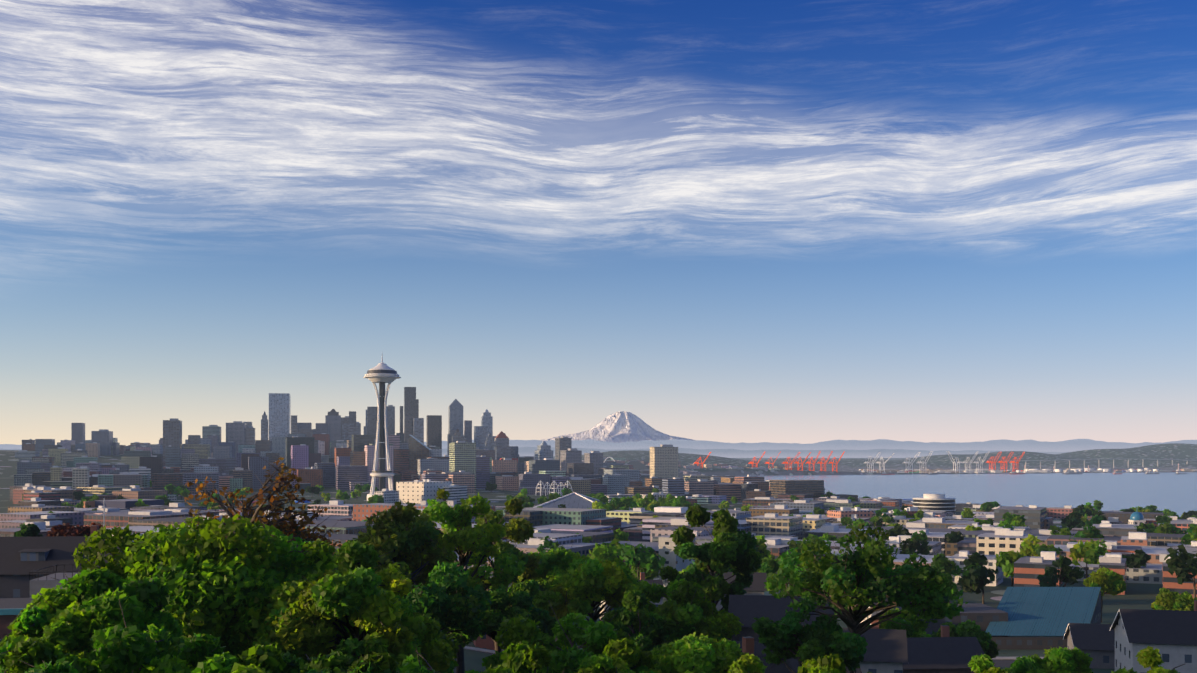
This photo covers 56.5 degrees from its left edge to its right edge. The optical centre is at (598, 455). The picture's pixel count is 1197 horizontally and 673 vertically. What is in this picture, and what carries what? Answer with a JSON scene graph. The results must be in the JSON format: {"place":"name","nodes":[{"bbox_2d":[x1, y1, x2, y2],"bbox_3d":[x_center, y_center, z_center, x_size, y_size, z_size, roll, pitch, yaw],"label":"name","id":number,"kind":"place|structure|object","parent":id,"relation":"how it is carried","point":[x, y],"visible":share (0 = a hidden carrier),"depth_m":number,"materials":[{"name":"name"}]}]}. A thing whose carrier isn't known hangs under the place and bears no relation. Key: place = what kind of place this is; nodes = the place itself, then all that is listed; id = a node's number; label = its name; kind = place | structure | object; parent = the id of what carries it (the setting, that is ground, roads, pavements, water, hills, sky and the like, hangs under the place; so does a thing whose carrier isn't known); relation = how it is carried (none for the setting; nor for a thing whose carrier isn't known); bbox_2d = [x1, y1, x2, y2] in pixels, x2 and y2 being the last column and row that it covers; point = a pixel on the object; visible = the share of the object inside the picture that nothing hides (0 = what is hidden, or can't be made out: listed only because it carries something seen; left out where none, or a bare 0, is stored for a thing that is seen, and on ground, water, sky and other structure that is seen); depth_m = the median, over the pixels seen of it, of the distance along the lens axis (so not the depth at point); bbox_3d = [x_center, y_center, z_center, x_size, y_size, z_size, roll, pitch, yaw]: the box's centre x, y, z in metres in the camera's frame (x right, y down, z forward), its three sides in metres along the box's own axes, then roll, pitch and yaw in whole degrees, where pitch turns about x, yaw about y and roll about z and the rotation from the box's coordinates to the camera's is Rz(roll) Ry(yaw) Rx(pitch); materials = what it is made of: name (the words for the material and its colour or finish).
{"place":"outdoors","nodes":[
{"label":"outdoors","id":0,"kind":"place"},
{"bbox_2d":[0,443,1196,672],"bbox_3d":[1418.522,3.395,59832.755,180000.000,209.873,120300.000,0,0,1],"label":"terrain","id":1,"kind":"structure","parent":0,"point":[1140,595],"depth_m":6030.39,"materials":[{"name":"plant"}]},
{"bbox_2d":[13,523,42,536],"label":"tree","id":2,"kind":"object","parent":1,"relation":"on","point":[30,530],"visible":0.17,"depth_m":261.58,"materials":[{"name":"green plant"}]},
{"bbox_2d":[0,634,58,672],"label":"maple tree","id":3,"kind":"object","parent":1,"relation":"on","point":[31,651],"visible":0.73,"depth_m":50.33,"materials":[{"name":"green plant"}]},
{"bbox_2d":[45,522,102,536],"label":"plum tree","id":4,"kind":"object","parent":1,"relation":"on","point":[65,529],"visible":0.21,"depth_m":228.59,"materials":[{"name":"red plant"}]},
{"bbox_2d":[19,657,132,672],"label":"tree","id":5,"kind":"object","parent":1,"relation":"on","point":[61,665],"visible":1,"depth_m":44.98,"materials":[{"name":"green plant"}]},
{"bbox_2d":[0,567,183,672],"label":"maple tree","id":6,"kind":"object","parent":1,"relation":"on","point":[73,618],"visible":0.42,"depth_m":70.04,"materials":[{"name":"green plant"}]},
{"bbox_2d":[56,599,225,672],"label":"maple tree","id":7,"kind":"object","parent":1,"relation":"on","point":[130,649],"visible":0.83,"depth_m":53.57,"materials":[{"name":"green plant"}]},
{"bbox_2d":[173,486,189,499],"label":"tree","id":8,"kind":"object","parent":1,"relation":"on","point":[181,491],"visible":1,"depth_m":1393.85,"materials":[{"name":"green plant"}]},
{"bbox_2d":[29,514,378,667],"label":"maple tree","id":9,"kind":"object","parent":1,"relation":"on","point":[215,590],"visible":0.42,"depth_m":85.21,"materials":[{"name":"green plant"}]},
{"bbox_2d":[191,643,285,672],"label":"tree","id":10,"kind":"object","parent":1,"relation":"on","point":[258,658],"visible":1,"depth_m":48.03,"materials":[{"name":"green plant"}]},
{"bbox_2d":[183,453,343,553],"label":"tree","id":11,"kind":"object","parent":1,"relation":"on","point":[272,506],"visible":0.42,"depth_m":136.72,"materials":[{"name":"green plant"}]},
{"bbox_2d":[305,486,320,494],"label":"tree","id":12,"kind":"object","parent":1,"relation":"on","point":[313,490],"visible":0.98,"depth_m":1468.50,"materials":[{"name":"green plant"}]},
{"bbox_2d":[280,649,401,672],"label":"maple tree","id":13,"kind":"object","parent":1,"relation":"on","point":[339,662],"visible":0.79,"depth_m":52.26,"materials":[{"name":"green plant"}]},
{"bbox_2d":[335,489,349,499],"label":"tree","id":14,"kind":"object","parent":1,"relation":"on","point":[340,494],"visible":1,"depth_m":1327.00,"materials":[{"name":"green plant"}]},
{"bbox_2d":[253,540,454,672],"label":"maple tree","id":15,"kind":"object","parent":1,"relation":"on","point":[329,603],"visible":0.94,"depth_m":81.11,"materials":[{"name":"green plant"}]},
{"bbox_2d":[363,357,400,500],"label":"observation tower","id":16,"kind":"structure","parent":1,"relation":"on","point":[381,373],"depth_m":1402.01,"materials":[{"name":"white"}]},
{"bbox_2d":[347,500,455,597],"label":"tree","id":17,"kind":"object","parent":1,"relation":"on","point":[402,534],"visible":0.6,"depth_m":138.91,"materials":[{"name":"green plant"}]},
{"bbox_2d":[378,561,492,647],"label":"tree","id":18,"kind":"object","parent":1,"relation":"on","point":[454,610],"visible":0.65,"depth_m":117.65,"materials":[{"name":"green plant"}]},
{"bbox_2d":[432,632,459,672],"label":"tree","id":19,"kind":"object","parent":1,"relation":"on","point":[453,664],"depth_m":96.42,"materials":[{"name":"green plant"}]},
{"bbox_2d":[398,648,516,672],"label":"tree","id":20,"kind":"object","parent":1,"relation":"on","point":[410,664],"visible":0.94,"depth_m":61.67,"materials":[{"name":"green plant"}]},
{"bbox_2d":[410,488,524,672],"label":"tree","id":21,"kind":"object","parent":1,"relation":"on","point":[463,536],"visible":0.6,"depth_m":148.89,"materials":[{"name":"green plant"}]},
{"bbox_2d":[473,497,546,653],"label":"tree","id":22,"kind":"object","parent":1,"relation":"on","point":[518,529],"visible":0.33,"depth_m":158.94,"materials":[{"name":"green plant"}]},
{"bbox_2d":[478,579,556,637],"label":"tree","id":23,"kind":"object","parent":1,"relation":"on","point":[517,600],"visible":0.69,"depth_m":127.59,"materials":[{"name":"green plant"}]},
{"bbox_2d":[512,488,528,503],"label":"tree","id":24,"kind":"object","parent":1,"relation":"on","point":[522,494],"visible":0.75,"depth_m":1184.00,"materials":[{"name":"green plant"}]},
{"bbox_2d":[501,640,564,672],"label":"tree","id":25,"kind":"object","parent":1,"relation":"on","point":[523,657],"visible":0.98,"depth_m":69.23,"materials":[{"name":"green plant"}]},
{"bbox_2d":[0,447,1067,457],"bbox_3d":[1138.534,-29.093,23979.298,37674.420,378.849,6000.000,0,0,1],"label":"foothills","id":26,"kind":"structure","parent":1,"relation":"on","point":[735,453],"depth_m":22766.90,"materials":[{"name":"grey"}]},
{"bbox_2d":[507,541,588,602],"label":"tree","id":27,"kind":"object","parent":1,"relation":"on","point":[553,569],"visible":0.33,"depth_m":166.73,"materials":[{"name":"green plant"}]},
{"bbox_2d":[539,536,560,547],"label":"tree","id":28,"kind":"object","parent":1,"relation":"on","point":[547,542],"visible":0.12,"depth_m":465.85,"materials":[{"name":"green plant"}]},
{"bbox_2d":[536,481,572,495],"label":"arches","id":29,"kind":"structure","parent":1,"relation":"on","point":[553,488],"depth_m":1651.37,"materials":[{"name":"metal"}]},
{"bbox_2d":[537,543,574,553],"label":"tree","id":30,"kind":"object","parent":1,"relation":"on","point":[542,549],"visible":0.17,"depth_m":431.88,"materials":[{"name":"green plant"}]},
{"bbox_2d":[479,600,644,672],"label":"tree","id":31,"kind":"object","parent":1,"relation":"on","point":[590,637],"visible":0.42,"depth_m":89.82,"materials":[{"name":"green plant"}]},
{"bbox_2d":[535,492,629,509],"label":"arena ridge beams","id":32,"kind":"structure","parent":1,"relation":"on","point":[581,495],"depth_m":1083.42,"materials":[{"name":"metal"}]},
{"bbox_2d":[530,557,651,623],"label":"tree","id":33,"kind":"object","parent":1,"relation":"on","point":[596,581],"visible":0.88,"depth_m":146.70,"materials":[{"name":"green plant"}]},
{"bbox_2d":[0,387,1196,583],"bbox_3d":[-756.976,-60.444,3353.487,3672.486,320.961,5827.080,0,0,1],"label":"city buildings","id":34,"kind":"structure","parent":1,"relation":"on","point":[336,448],"depth_m":1730.46,"materials":[{"name":"concrete"}]},
{"bbox_2d":[0,525,1196,672],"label":"houses","id":35,"kind":"structure","parent":1,"relation":"on","point":[1124,638],"depth_m":163.22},
{"bbox_2d":[29,564,80,579],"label":"railing","id":36,"kind":"object","parent":35,"relation":"on","point":[64,571],"visible":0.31,"depth_m":136.94,"materials":[{"name":"black metal"}]},
{"bbox_2d":[0,439,1196,451],"bbox_3d":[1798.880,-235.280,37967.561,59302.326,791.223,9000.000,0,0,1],"label":"distant hills","id":37,"kind":"structure","parent":1,"relation":"on","point":[1073,445],"depth_m":36316.66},
{"bbox_2d":[592,501,611,510],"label":"tree","id":38,"kind":"object","parent":1,"relation":"on","point":[598,505],"visible":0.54,"depth_m":977.84,"materials":[{"name":"green plant"}]},
{"bbox_2d":[576,654,634,672],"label":"tree","id":39,"kind":"object","parent":1,"relation":"on","point":[599,663],"visible":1,"depth_m":69.84,"materials":[{"name":"green plant"}]},
{"bbox_2d":[587,539,628,560],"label":"tree","id":40,"kind":"object","parent":1,"relation":"on","point":[606,552],"visible":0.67,"depth_m":446.00,"materials":[{"name":"green plant"}]},
{"bbox_2d":[605,497,624,508],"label":"tree","id":41,"kind":"object","parent":1,"relation":"on","point":[615,503],"visible":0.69,"depth_m":1003.91,"materials":[{"name":"green plant"}]},
{"bbox_2d":[541,411,693,442],"bbox_3d":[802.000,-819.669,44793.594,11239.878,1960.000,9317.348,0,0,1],"label":"snow-capped mountain","id":42,"kind":"structure","parent":1,"relation":"on","point":[620,427],"depth_m":44194.79,"materials":[{"name":"snow"}]},
{"bbox_2d":[613,531,629,540],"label":"tree","id":43,"kind":"object","parent":1,"relation":"on","point":[622,536],"visible":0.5,"depth_m":579.08,"materials":[{"name":"green plant"}]},
{"bbox_2d":[51,466,1196,597],"bbox_3d":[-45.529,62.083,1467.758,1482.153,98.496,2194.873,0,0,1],"label":"city buildings","id":44,"kind":"structure","parent":1,"relation":"on","point":[1028,570],"depth_m":703.29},
{"bbox_2d":[619,496,636,507],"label":"tree","id":45,"kind":"object","parent":1,"relation":"on","point":[628,500],"visible":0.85,"depth_m":1029.89,"materials":[{"name":"green plant"}]},
{"bbox_2d":[595,638,661,672],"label":"tree","id":46,"kind":"object","parent":1,"relation":"on","point":[632,655],"visible":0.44,"depth_m":74.79,"materials":[{"name":"green plant"}]},
{"bbox_2d":[626,461,648,469],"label":"stadium roof","id":47,"kind":"structure","parent":1,"relation":"on","point":[638,465],"depth_m":4696.89,"materials":[{"name":"grey"}]},
{"bbox_2d":[602,590,676,654],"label":"tree","id":48,"kind":"object","parent":1,"relation":"on","point":[638,622],"visible":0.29,"depth_m":118.26,"materials":[{"name":"green plant"}]},
{"bbox_2d":[619,543,665,579],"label":"tree","id":49,"kind":"object","parent":1,"relation":"on","point":[648,561],"visible":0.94,"depth_m":370.32,"materials":[{"name":"green plant"}]},
{"bbox_2d":[661,498,681,506],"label":"tree","id":50,"kind":"object","parent":1,"relation":"on","point":[670,503],"visible":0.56,"depth_m":953.81,"materials":[{"name":"green plant"}]},
{"bbox_2d":[630,578,742,642],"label":"tree","id":51,"kind":"object","parent":1,"relation":"on","point":[688,609],"visible":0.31,"depth_m":146.18,"materials":[{"name":"green plant"}]},
{"bbox_2d":[647,632,766,672],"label":"tree","id":52,"kind":"object","parent":1,"relation":"on","point":[696,654],"visible":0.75,"depth_m":77.33,"materials":[{"name":"green plant"}]},
{"bbox_2d":[659,505,762,639],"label":"tree","id":53,"kind":"object","parent":1,"relation":"on","point":[724,551],"visible":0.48,"depth_m":171.44,"materials":[{"name":"green plant"}]},
{"bbox_2d":[727,653,762,672],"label":"tree","id":54,"kind":"object","parent":1,"relation":"on","point":[748,663],"visible":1,"depth_m":61.11,"materials":[{"name":"green plant"}]},
{"bbox_2d":[755,535,774,559],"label":"tree","id":55,"kind":"object","parent":1,"relation":"on","point":[761,541],"visible":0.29,"depth_m":444.66,"materials":[{"name":"green plant"}]},
{"bbox_2d":[757,551,805,590],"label":"tree","id":56,"kind":"object","parent":1,"relation":"on","point":[770,566],"visible":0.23,"depth_m":295.11,"materials":[{"name":"green plant"}]},
{"bbox_2d":[751,611,867,672],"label":"sparse tree","id":57,"kind":"object","parent":1,"relation":"on","point":[787,636],"visible":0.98,"depth_m":98.23,"materials":[{"name":"green plant"}]},
{"bbox_2d":[787,533,831,560],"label":"tree","id":58,"kind":"object","parent":1,"relation":"on","point":[791,543],"visible":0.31,"depth_m":455.97,"materials":[{"name":"green plant"}]},
{"bbox_2d":[797,654,846,672],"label":"tree","id":59,"kind":"object","parent":1,"relation":"on","point":[832,664],"visible":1,"depth_m":69.13,"materials":[{"name":"green plant"}]},
{"bbox_2d":[785,572,869,617],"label":"tree","id":60,"kind":"object","parent":1,"relation":"on","point":[838,610],"depth_m":192.60,"materials":[{"name":"green plant"}]},
{"bbox_2d":[694,451,1024,473],"bbox_3d":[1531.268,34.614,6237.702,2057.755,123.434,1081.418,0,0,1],"label":"port cranes","id":61,"kind":"object","parent":1,"relation":"on","point":[836,463]},
{"bbox_2d":[764,522,967,672],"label":"sparse tree","id":62,"kind":"object","parent":1,"relation":"on","point":[862,576],"visible":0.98,"depth_m":101.14,"materials":[{"name":"green plant"}]},
{"bbox_2d":[869,510,893,525],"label":"tree","id":63,"kind":"object","parent":1,"relation":"on","point":[877,519],"visible":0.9,"depth_m":840.68,"materials":[{"name":"green plant"}]},
{"bbox_2d":[880,523,911,539],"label":"tree","id":64,"kind":"object","parent":1,"relation":"on","point":[898,531],"visible":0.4,"depth_m":560.97,"materials":[{"name":"green plant"}]},
{"bbox_2d":[866,608,930,637],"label":"tree","id":65,"kind":"object","parent":1,"relation":"on","point":[912,630],"visible":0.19,"depth_m":164.55,"materials":[{"name":"green plant"}]},
{"bbox_2d":[898,538,931,554],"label":"tree","id":66,"kind":"object","parent":1,"relation":"on","point":[914,545],"visible":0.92,"depth_m":484.16,"materials":[{"name":"green plant"}]},
{"bbox_2d":[908,530,927,543],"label":"tree","id":67,"kind":"object","parent":1,"relation":"on","point":[920,536],"visible":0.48,"depth_m":534.47,"materials":[{"name":"green plant"}]},
{"bbox_2d":[913,494,955,513],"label":"round office bands","id":68,"kind":"object","parent":1,"relation":"on","point":[933,496],"visible":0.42,"depth_m":1192.10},
{"bbox_2d":[913,499,954,513],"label":"round office glass","id":69,"kind":"object","parent":68,"relation":"attached to","point":[935,505],"visible":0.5,"depth_m":1184.18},
{"bbox_2d":[928,573,959,600],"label":"tree","id":70,"kind":"object","parent":1,"relation":"on","point":[949,577],"visible":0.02,"depth_m":284.49,"materials":[{"name":"green plant"}]},
{"bbox_2d":[927,553,962,575],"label":"tree","id":71,"kind":"object","parent":1,"relation":"on","point":[941,562],"visible":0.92,"depth_m":416.67,"materials":[{"name":"green plant"}]},
{"bbox_2d":[944,531,963,542],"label":"tree","id":72,"kind":"object","parent":1,"relation":"on","point":[954,537],"visible":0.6,"depth_m":584.52,"materials":[{"name":"green plant"}]},
{"bbox_2d":[961,508,974,517],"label":"tree","id":73,"kind":"object","parent":1,"relation":"on","point":[967,513],"visible":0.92,"depth_m":944.41,"materials":[{"name":"green plant"}]},
{"bbox_2d":[931,620,1005,658],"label":"tree","id":74,"kind":"object","parent":1,"relation":"on","point":[968,628],"visible":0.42,"depth_m":176.83,"materials":[{"name":"green plant"}]},
{"bbox_2d":[956,552,997,603],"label":"tree","id":75,"kind":"object","parent":1,"relation":"on","point":[975,574],"visible":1,"depth_m":341.97,"materials":[{"name":"green plant"}]},
{"bbox_2d":[759,472,1196,516],"bbox_3d":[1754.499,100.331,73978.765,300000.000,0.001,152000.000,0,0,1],"label":"water","id":76,"kind":"structure","parent":1,"relation":"on","point":[1171,491],"depth_m":3549.28,"materials":[{"name":"liquid"}]},
{"bbox_2d":[979,502,993,511],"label":"tree","id":77,"kind":"object","parent":1,"relation":"on","point":[986,506],"visible":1,"depth_m":1121.57,"materials":[{"name":"green plant"}]},
{"bbox_2d":[968,654,1012,672],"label":"tree","id":78,"kind":"object","parent":1,"relation":"on","point":[981,663],"visible":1,"depth_m":59.03,"materials":[{"name":"green plant"}]},
{"bbox_2d":[994,550,1023,586],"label":"tree","id":79,"kind":"object","parent":1,"relation":"on","point":[1006,560],"visible":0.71,"depth_m":409.77,"materials":[{"name":"green plant"}]},
{"bbox_2d":[1002,512,1025,525],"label":"tree","id":80,"kind":"object","parent":1,"relation":"on","point":[1008,516],"visible":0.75,"depth_m":775.39,"materials":[{"name":"green plant"}]},
{"bbox_2d":[859,468,1196,474],"bbox_3d":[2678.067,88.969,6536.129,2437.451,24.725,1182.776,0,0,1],"label":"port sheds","id":81,"kind":"object","parent":1,"relation":"on","point":[1065,471],"visible":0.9,"depth_m":6447.44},
{"bbox_2d":[1019,534,1044,556],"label":"tree","id":82,"kind":"object","parent":1,"relation":"on","point":[1029,548],"visible":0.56,"depth_m":478.94,"materials":[{"name":"green plant"}]},
{"bbox_2d":[1005,646,1093,672],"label":"tree","id":83,"kind":"object","parent":1,"relation":"on","point":[1061,660],"visible":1,"depth_m":116.67,"materials":[{"name":"green plant"}]},
{"bbox_2d":[1036,544,1062,556],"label":"tree","id":84,"kind":"object","parent":1,"relation":"on","point":[1048,547],"visible":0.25,"depth_m":465.23,"materials":[{"name":"green plant"}]},
{"bbox_2d":[1037,555,1084,586],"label":"tree","id":85,"kind":"object","parent":1,"relation":"on","point":[1067,573],"visible":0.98,"depth_m":348.88,"materials":[{"name":"green plant"}]},
{"bbox_2d":[1062,511,1084,530],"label":"tree","id":86,"kind":"object","parent":1,"relation":"on","point":[1074,517],"visible":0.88,"depth_m":765.44,"materials":[{"name":"green plant"}]},
{"bbox_2d":[1072,504,1091,516],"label":"tree","id":87,"kind":"object","parent":1,"relation":"on","point":[1080,508],"visible":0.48,"depth_m":982.77,"materials":[{"name":"green plant"}]},
{"bbox_2d":[1070,525,1103,537],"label":"tree","id":88,"kind":"object","parent":1,"relation":"on","point":[1092,532],"visible":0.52,"depth_m":558.18,"materials":[{"name":"green plant"}]},
{"bbox_2d":[1069,539,1110,577],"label":"tree","id":89,"kind":"object","parent":1,"relation":"on","point":[1089,551],"visible":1,"depth_m":411.64,"materials":[{"name":"green plant"}]},
{"bbox_2d":[1081,514,1103,526],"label":"tree","id":90,"kind":"object","parent":1,"relation":"on","point":[1096,519],"visible":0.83,"depth_m":772.85,"materials":[{"name":"green plant"}]},
{"bbox_2d":[1016,468,1187,471],"bbox_3d":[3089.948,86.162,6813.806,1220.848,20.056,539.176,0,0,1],"label":"shipping containers","id":91,"kind":"object","parent":1,"relation":"on","point":[1086,469],"visible":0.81,"depth_m":6800.02,"materials":[{"name":"white"}]},
{"bbox_2d":[1011,459,1196,469],"bbox_3d":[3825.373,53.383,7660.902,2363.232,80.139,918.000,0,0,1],"label":"port cranes","id":92,"kind":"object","parent":1,"relation":"on","point":[1099,462],"visible":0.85,"depth_m":7464.84,"materials":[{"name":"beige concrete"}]},
{"bbox_2d":[1083,567,1126,621],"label":"tree","id":93,"kind":"object","parent":1,"relation":"on","point":[1109,581],"visible":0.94,"depth_m":294.26,"materials":[{"name":"green plant"}]},
{"bbox_2d":[1122,549,1150,567],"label":"tree","id":94,"kind":"object","parent":1,"relation":"on","point":[1139,558],"visible":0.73,"depth_m":428.73,"materials":[{"name":"green plant"}]},
{"bbox_2d":[1130,512,1143,520],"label":"dome","id":95,"kind":"structure","parent":1,"relation":"on","point":[1139,516],"depth_m":804.70,"materials":[{"name":"blue"}]},
{"bbox_2d":[1134,523,1155,532],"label":"tree","id":96,"kind":"object","parent":1,"relation":"on","point":[1148,528],"visible":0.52,"depth_m":678.48,"materials":[{"name":"green plant"}]},
{"bbox_2d":[1136,646,1184,672],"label":"tree","id":97,"kind":"object","parent":1,"relation":"on","point":[1148,656],"visible":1,"depth_m":56.84,"materials":[{"name":"green plant"}]},
{"bbox_2d":[1155,515,1171,524],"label":"tree","id":98,"kind":"object","parent":1,"relation":"on","point":[1162,519],"visible":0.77,"depth_m":869.75,"materials":[{"name":"green plant"}]},
{"bbox_2d":[1156,523,1187,533],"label":"tree","id":99,"kind":"object","parent":1,"relation":"on","point":[1164,528],"visible":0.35,"depth_m":642.64,"materials":[{"name":"green plant"}]},
{"bbox_2d":[1151,587,1196,610],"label":"tree","id":100,"kind":"object","parent":1,"relation":"on","point":[1166,599],"visible":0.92,"depth_m":254.46,"materials":[{"name":"green plant"}]},
{"bbox_2d":[1164,544,1196,597],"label":"tree","id":101,"kind":"object","parent":1,"relation":"on","point":[1183,566],"visible":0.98,"depth_m":346.25,"materials":[{"name":"green plant"}]},
{"bbox_2d":[1181,532,1196,544],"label":"tree","id":102,"kind":"object","parent":1,"relation":"on","point":[1187,538],"visible":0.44,"depth_m":536.55,"materials":[{"name":"green plant"}]},
{"bbox_2d":[0,0,1196,445],"label":"sky","id":103,"kind":"structure","parent":0,"point":[726,221],"materials":[{"name":"blue"}]},
{"bbox_2d":[464,646,1043,666],"bbox_3d":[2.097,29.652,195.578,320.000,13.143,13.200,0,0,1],"label":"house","id":104,"kind":"structure","parent":0,"point":[1002,661],"depth_m":198.64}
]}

